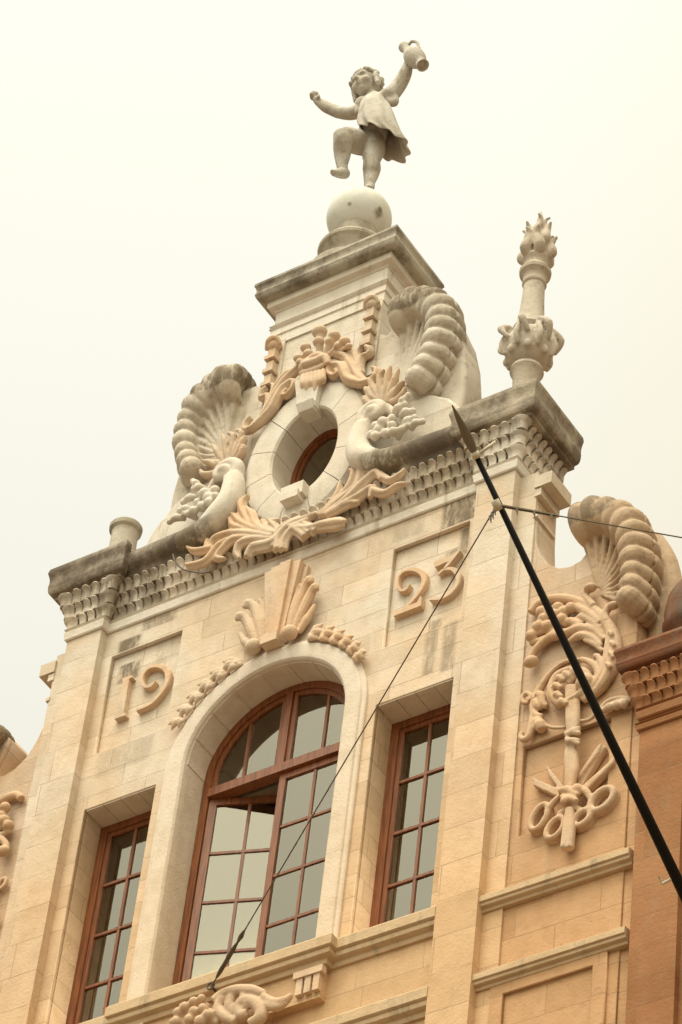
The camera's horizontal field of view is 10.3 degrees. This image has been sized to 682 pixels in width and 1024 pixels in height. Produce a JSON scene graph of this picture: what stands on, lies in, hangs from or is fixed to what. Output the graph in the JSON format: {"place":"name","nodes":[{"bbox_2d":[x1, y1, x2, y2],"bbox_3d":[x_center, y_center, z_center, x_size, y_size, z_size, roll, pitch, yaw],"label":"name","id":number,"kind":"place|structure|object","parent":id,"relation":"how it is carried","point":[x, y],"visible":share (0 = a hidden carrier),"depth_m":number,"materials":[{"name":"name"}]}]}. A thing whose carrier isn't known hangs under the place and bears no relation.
{"place":"outdoors","nodes":[
{"label":"outdoors","id":0,"kind":"place"},
{"bbox_2d":[0,0,681,754],"label":"sky","id":1,"kind":"structure","parent":0,"point":[162,162],"materials":[{"name":"white"}]},
{"bbox_2d":[613,626,681,1023],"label":"neighbouring building","id":2,"kind":"structure","parent":0,"point":[649,670],"depth_m":30.51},
{"bbox_2d":[452,405,681,901],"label":"flagpole","id":3,"kind":"object","parent":2,"relation":"attached to","point":[670,865],"visible":1,"depth_m":28.77,"materials":[{"name":"black metal"}]},
{"bbox_2d":[206,508,495,992],"bbox_3d":[0.006,2.019,30.309,0.125,0.554,5.877,19,-46,-11],"label":"guy wire","id":4,"kind":"object","parent":3,"relation":"attached to","point":[242,933],"visible":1,"depth_m":30.55,"materials":[{"name":"metal"}]},
{"bbox_2d":[501,504,681,537],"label":"guy wire","id":5,"kind":"object","parent":3,"relation":"attached to","point":[517,509],"visible":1,"depth_m":28.50,"materials":[{"name":"metal"}]},
{"bbox_2d":[662,579,681,632],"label":"ball finial","id":6,"kind":"object","parent":2,"relation":"on","point":[673,614],"visible":0.45,"depth_m":32.29,"materials":[{"name":"orange stone"}]},
{"label":"ground","id":7,"kind":"structure","parent":0,"visible":0},
{"bbox_2d":[0,224,681,1023],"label":"gabled building","id":8,"kind":"structure","parent":7,"relation":"on","point":[246,624],"depth_m":34.31,"materials":[{"name":"stone"}]},
{"bbox_2d":[65,811,150,1023],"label":"window","id":9,"kind":"structure","parent":8,"relation":"in","point":[102,954],"depth_m":34.34,"materials":[{"name":"brown wood"}]},
{"bbox_2d":[109,516,142,550],"bbox_3d":[-2.209,0.477,37.999,0.480,0.960,0.480,-21,-52,26],"label":"broken finial stump","id":10,"kind":"object","parent":8,"relation":"on","point":[123,528],"visible":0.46,"depth_m":38.15,"materials":[{"name":"stone"}]},
{"bbox_2d":[172,681,344,984],"bbox_3d":[-0.549,2.961,33.887,1.706,3.603,0.344,-21,-52,26],"label":"window","id":11,"kind":"structure","parent":8,"relation":"in","point":[291,738],"depth_m":34.03,"materials":[{"name":"brown wood"}]},
{"bbox_2d":[290,429,337,484],"bbox_3d":[-0.165,-0.368,37.153,0.750,1.180,0.080,-21,-52,26],"label":"oval window","id":12,"kind":"structure","parent":8,"relation":"in","point":[332,434],"depth_m":37.50,"materials":[{"name":"brown wood"}]},
{"bbox_2d":[313,219,377,259],"bbox_3d":[0.129,-2.616,39.426,0.920,0.780,0.920,-21,-52,26],"label":"round pedestal","id":13,"kind":"object","parent":8,"relation":"on","point":[346,233],"visible":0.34,"depth_m":39.23,"materials":[{"name":"stone"}]},
{"bbox_2d":[326,186,391,232],"bbox_3d":[0.190,-3.077,39.894,0.690,0.690,0.690,-21,-52,26],"label":"stone ball","id":14,"kind":"object","parent":13,"relation":"on","point":[369,205],"visible":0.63,"depth_m":39.65,"materials":[{"name":"white stone"}]},
{"bbox_2d":[309,40,428,188],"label":"child statue","id":15,"kind":"object","parent":14,"relation":"on","point":[375,138],"visible":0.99,"depth_m":40.81,"materials":[{"name":"stone"}]},
{"bbox_2d":[369,704,450,927],"bbox_3d":[0.696,2.716,32.801,0.800,2.636,0.100,-21,-52,26],"label":"window","id":16,"kind":"structure","parent":8,"relation":"in","point":[407,846],"depth_m":32.94,"materials":[{"name":"brown wood"}]},
{"bbox_2d":[498,211,564,386],"bbox_3d":[1.838,-1.856,36.804,0.653,3.276,0.657,-21,-52,26],"label":"flame finial","id":17,"kind":"object","parent":8,"relation":"on","point":[531,342],"visible":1,"depth_m":36.54,"materials":[{"name":"stone"}]}
]}

